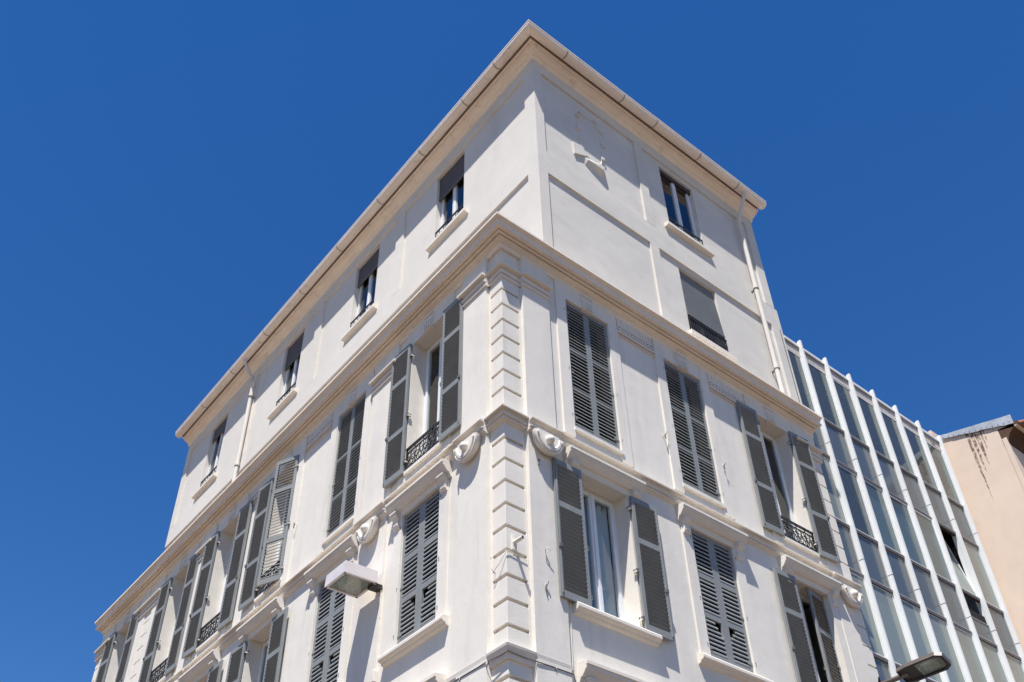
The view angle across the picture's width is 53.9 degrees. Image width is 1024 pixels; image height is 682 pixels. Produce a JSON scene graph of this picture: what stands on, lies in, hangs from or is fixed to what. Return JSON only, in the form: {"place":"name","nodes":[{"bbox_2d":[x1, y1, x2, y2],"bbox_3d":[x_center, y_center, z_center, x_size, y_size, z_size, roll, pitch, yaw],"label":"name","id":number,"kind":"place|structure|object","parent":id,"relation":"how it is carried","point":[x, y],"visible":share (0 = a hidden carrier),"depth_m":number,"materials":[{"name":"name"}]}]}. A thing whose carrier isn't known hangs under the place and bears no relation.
{"place":"outdoors","nodes":[
{"label":"outdoors","id":0,"kind":"place"},
{"bbox_2d":[92,19,879,681],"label":"corner building","id":1,"kind":"structure","parent":0,"point":[530,301],"depth_m":17.48,"materials":[{"name":"white paint"}]},
{"bbox_2d":[95,600,141,681],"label":"window","id":2,"kind":"structure","parent":1,"relation":"in","point":[109,648],"depth_m":24.45,"materials":[{"name":"white paint"}]},
{"bbox_2d":[138,542,199,681],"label":"window","id":3,"kind":"structure","parent":1,"relation":"in","point":[147,672],"depth_m":21.99,"materials":[{"name":"white paint"}]},
{"bbox_2d":[179,649,223,681],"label":"window","id":4,"kind":"structure","parent":1,"relation":"in","point":[211,664],"depth_m":18.96,"materials":[{"name":"white paint"}]},
{"bbox_2d":[191,417,227,499],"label":"window","id":5,"kind":"structure","parent":1,"relation":"in","point":[220,430],"depth_m":28.69,"materials":[{"name":"white paint"}]},
{"bbox_2d":[181,492,252,660],"bbox_3d":[-5.872,4.818,20.716,0.473,3.230,2.064,27,-50,-27],"label":"window","id":6,"kind":"structure","parent":1,"relation":"in","point":[194,635],"depth_m":20.53,"materials":[{"name":"white paint"}]},
{"bbox_2d":[225,596,288,681],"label":"window","id":7,"kind":"structure","parent":1,"relation":"in","point":[274,613],"depth_m":17.60,"materials":[{"name":"white paint"}]},
{"bbox_2d":[238,436,307,612],"bbox_3d":[-4.503,3.540,19.362,0.586,3.230,1.739,27,-50,-27],"label":"window","id":8,"kind":"structure","parent":1,"relation":"in","point":[253,578],"depth_m":19.14,"materials":[{"name":"white paint"}]},
{"bbox_2d":[267,332,303,420],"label":"window","id":9,"kind":"structure","parent":1,"relation":"in","point":[294,352],"depth_m":26.18,"materials":[{"name":"white paint"}]},
{"bbox_2d":[300,534,358,681],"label":"window","id":10,"kind":"structure","parent":1,"relation":"in","point":[347,550],"depth_m":15.83,"materials":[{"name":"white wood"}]},
{"bbox_2d":[316,369,374,555],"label":"window","id":11,"kind":"structure","parent":1,"relation":"in","point":[350,401],"depth_m":17.82,"materials":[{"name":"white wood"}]},
{"bbox_2d":[324,560,382,597],"bbox_3d":[-2.288,3.698,14.611,0.697,0.691,0.570,27,-50,-27],"label":"wall lantern","id":12,"kind":"object","parent":1,"relation":"attached to","point":[349,578],"depth_m":14.69,"materials":[{"name":"white paint"}]},
{"bbox_2d":[341,248,379,342],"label":"window","id":13,"kind":"structure","parent":1,"relation":"in","point":[369,267],"depth_m":24.07,"materials":[{"name":"white paint"}]},
{"bbox_2d":[370,670,377,681],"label":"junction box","id":14,"kind":"object","parent":1,"relation":"attached to","point":[373,675],"visible":1,"depth_m":13.80,"materials":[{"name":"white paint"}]},
{"bbox_2d":[377,458,452,667],"bbox_3d":[-1.249,3.136,14.230,0.505,2.580,1.530,27,-50,-27],"label":"window","id":15,"kind":"structure","parent":1,"relation":"in","point":[434,483],"depth_m":14.21,"materials":[{"name":"white paint"}]},
{"bbox_2d":[382,290,463,487],"bbox_3d":[-1.293,0.763,16.428,0.454,3.230,2.062,27,-50,-27],"label":"window","id":16,"kind":"structure","parent":1,"relation":"in","point":[449,407],"depth_m":16.25,"materials":[{"name":"white paint"}]},
{"bbox_2d":[420,672,446,681],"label":"window","id":17,"kind":"structure","parent":1,"relation":"in","point":[435,677],"depth_m":12.38,"materials":[{"name":"white paint"}]},
{"bbox_2d":[425,153,467,253],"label":"window","id":18,"kind":"structure","parent":1,"relation":"in","point":[450,181],"depth_m":22.07,"materials":[{"name":"white paint"}]},
{"bbox_2d":[490,550,526,572],"bbox_3d":[-0.034,2.755,12.570,0.465,0.257,0.230,0,-43,-2],"label":"cable","id":19,"kind":"object","parent":1,"relation":"attached to","point":[502,557],"visible":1,"depth_m":12.55,"materials":[{"name":"white paint"}]},
{"bbox_2d":[453,650,575,681],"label":"cable","id":20,"kind":"object","parent":1,"relation":"attached to","point":[459,678],"visible":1,"depth_m":11.86,"materials":[{"name":"grey metal"}]},
{"bbox_2d":[511,535,523,550],"bbox_3d":[0.074,2.515,12.703,0.170,0.200,0.062,-34,-51,30],"label":"wall bracket","id":21,"kind":"object","parent":1,"relation":"attached to","point":[514,540],"depth_m":12.70,"materials":[{"name":"white metal"}]},
{"bbox_2d":[570,601,572,665],"bbox_3d":[0.742,3.597,12.525,0.050,1.000,0.012,29,-51,-29],"label":"cable","id":22,"kind":"object","parent":1,"relation":"on","point":[571,633],"visible":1,"depth_m":12.49,"materials":[{"name":"white paint"}]},
{"bbox_2d":[553,277,633,466],"bbox_3d":[1.191,0.502,16.216,1.420,3.230,0.405,29,-51,-29],"label":"window","id":23,"kind":"structure","parent":1,"relation":"in","point":[563,293],"depth_m":16.15,"materials":[{"name":"grey wood"}]},
{"bbox_2d":[577,659,645,681],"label":"window","id":24,"kind":"structure","parent":1,"relation":"in","point":[587,670],"depth_m":12.24,"materials":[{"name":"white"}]},
{"bbox_2d":[552,445,674,646],"bbox_3d":[1.261,2.881,14.024,2.061,2.580,0.586,29,-51,-29],"label":"window","id":25,"kind":"structure","parent":1,"relation":"in","point":[585,575],"depth_m":13.99,"materials":[{"name":"white paint"}]},
{"bbox_2d":[659,169,714,258],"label":"window","id":26,"kind":"structure","parent":1,"relation":"in","point":[679,231],"depth_m":22.20,"materials":[{"name":"white paint"}]},
{"bbox_2d":[651,337,734,519],"bbox_3d":[2.985,1.501,17.357,1.420,3.230,0.405,29,-51,-29],"label":"window","id":27,"kind":"structure","parent":1,"relation":"in","point":[677,451],"depth_m":17.29,"materials":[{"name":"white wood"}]},
{"bbox_2d":[679,271,737,361],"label":"window","id":28,"kind":"structure","parent":1,"relation":"in","point":[701,309],"depth_m":20.12,"materials":[{"name":"white paint"}]},
{"bbox_2d":[675,502,773,681],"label":"window","id":29,"kind":"structure","parent":1,"relation":"in","point":[694,522],"depth_m":15.13,"materials":[{"name":"white paint"}]},
{"bbox_2d":[736,393,840,566],"bbox_3d":[4.909,2.542,18.548,2.064,3.230,0.473,29,-51,-29],"label":"window","id":30,"kind":"structure","parent":1,"relation":"in","point":[822,536],"depth_m":18.38,"materials":[{"name":"white paint"}]},
{"bbox_2d":[772,554,856,681],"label":"window","id":31,"kind":"structure","parent":1,"relation":"in","point":[792,570],"depth_m":16.46,"materials":[{"name":"white paint"}]},
{"bbox_2d":[878,652,950,681],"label":"street lamp","id":32,"kind":"object","parent":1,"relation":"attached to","point":[925,666],"visible":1,"depth_m":16.34,"materials":[{"name":"grey metal"}]},
{"bbox_2d":[0,0,1023,681],"label":"sky","id":33,"kind":"structure","parent":0,"point":[173,173],"materials":[{"name":"blue"}]},
{"bbox_2d":[784,335,1023,681],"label":"office building","id":34,"kind":"structure","parent":0,"point":[920,569],"depth_m":21.00,"materials":[{"name":"concrete"}]},
{"bbox_2d":[787,348,815,412],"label":"window","id":35,"kind":"structure","parent":34,"relation":"in","point":[801,380],"depth_m":21.58,"materials":[{"name":"blue glass"}]},
{"bbox_2d":[807,361,842,429],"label":"window","id":36,"kind":"structure","parent":34,"relation":"in","point":[821,384],"depth_m":21.98,"materials":[{"name":"blue glass"}]},
{"bbox_2d":[820,455,847,523],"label":"window","id":37,"kind":"structure","parent":34,"relation":"in","point":[833,492],"depth_m":19.71,"materials":[{"name":"blue glass"}]},
{"bbox_2d":[833,379,866,444],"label":"window","id":38,"kind":"structure","parent":34,"relation":"in","point":[855,429],"depth_m":22.42,"materials":[{"name":"blue glass"}]},
{"bbox_2d":[837,464,875,539],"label":"window","id":39,"kind":"structure","parent":34,"relation":"in","point":[853,492],"depth_m":20.13,"materials":[{"name":"blue glass"}]},
{"bbox_2d":[850,571,885,657],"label":"window","id":40,"kind":"structure","parent":34,"relation":"in","point":[868,616],"depth_m":17.85,"materials":[{"name":"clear glass"}]},
{"bbox_2d":[857,395,891,460],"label":"window","id":41,"kind":"structure","parent":34,"relation":"in","point":[874,428],"depth_m":22.88,"materials":[{"name":"blue glass"}]},
{"bbox_2d":[864,480,902,554],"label":"window","id":42,"kind":"structure","parent":34,"relation":"in","point":[888,534],"depth_m":20.57,"materials":[{"name":"blue glass"}]},
{"bbox_2d":[872,584,912,664],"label":"window","id":43,"kind":"structure","parent":34,"relation":"in","point":[899,647],"depth_m":18.32,"materials":[{"name":"blue glass"}]},
{"bbox_2d":[881,411,915,475],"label":"window","id":44,"kind":"structure","parent":34,"relation":"in","point":[897,441],"depth_m":23.32,"materials":[{"name":"blue glass"}]},
{"bbox_2d":[890,495,927,568],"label":"window","id":45,"kind":"structure","parent":34,"relation":"in","point":[913,546],"depth_m":21.02,"materials":[{"name":"blue glass"}]},
{"bbox_2d":[903,425,938,489],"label":"window","id":46,"kind":"structure","parent":34,"relation":"in","point":[926,472],"depth_m":23.78,"materials":[{"name":"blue glass"}]},
{"bbox_2d":[901,599,942,681],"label":"window","id":47,"kind":"structure","parent":34,"relation":"in","point":[917,627],"depth_m":18.89,"materials":[{"name":"blue glass"}]},
{"bbox_2d":[915,510,952,582],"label":"window","id":48,"kind":"structure","parent":34,"relation":"in","point":[931,539],"depth_m":21.47,"materials":[{"name":"grey glass"}]},
{"bbox_2d":[927,442,961,504],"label":"window","id":49,"kind":"structure","parent":34,"relation":"in","point":[950,490],"depth_m":24.26,"materials":[{"name":"grey glass"}]},
{"bbox_2d":[928,613,965,681],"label":"window","id":50,"kind":"structure","parent":34,"relation":"in","point":[955,673],"depth_m":19.31,"materials":[{"name":"blue glass"}]},
{"bbox_2d":[944,540,977,596],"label":"window","id":51,"kind":"structure","parent":34,"relation":"in","point":[965,584],"depth_m":21.86,"materials":[{"name":"grey glass"}]},
{"bbox_2d":[954,626,987,681],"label":"window","id":52,"kind":"structure","parent":34,"relation":"in","point":[969,649],"depth_m":19.81,"materials":[{"name":"grey glass"}]},
{"bbox_2d":[963,540,1000,609],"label":"window","id":53,"kind":"structure","parent":34,"relation":"in","point":[984,581],"depth_m":22.40,"materials":[{"name":"grey glass"}]},
{"bbox_2d":[980,640,1008,681],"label":"window","id":54,"kind":"structure","parent":34,"relation":"in","point":[995,664],"depth_m":20.37,"materials":[{"name":"grey glass"}]},
{"bbox_2d":[1005,653,1023,681],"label":"window","id":55,"kind":"structure","parent":34,"relation":"in","point":[1017,669],"depth_m":20.92,"materials":[{"name":"grey glass"}]},
{"bbox_2d":[928,415,1023,651],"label":"beige building","id":56,"kind":"structure","parent":0,"point":[986,458],"depth_m":23.59,"materials":[{"name":"brown paint"}]}
]}

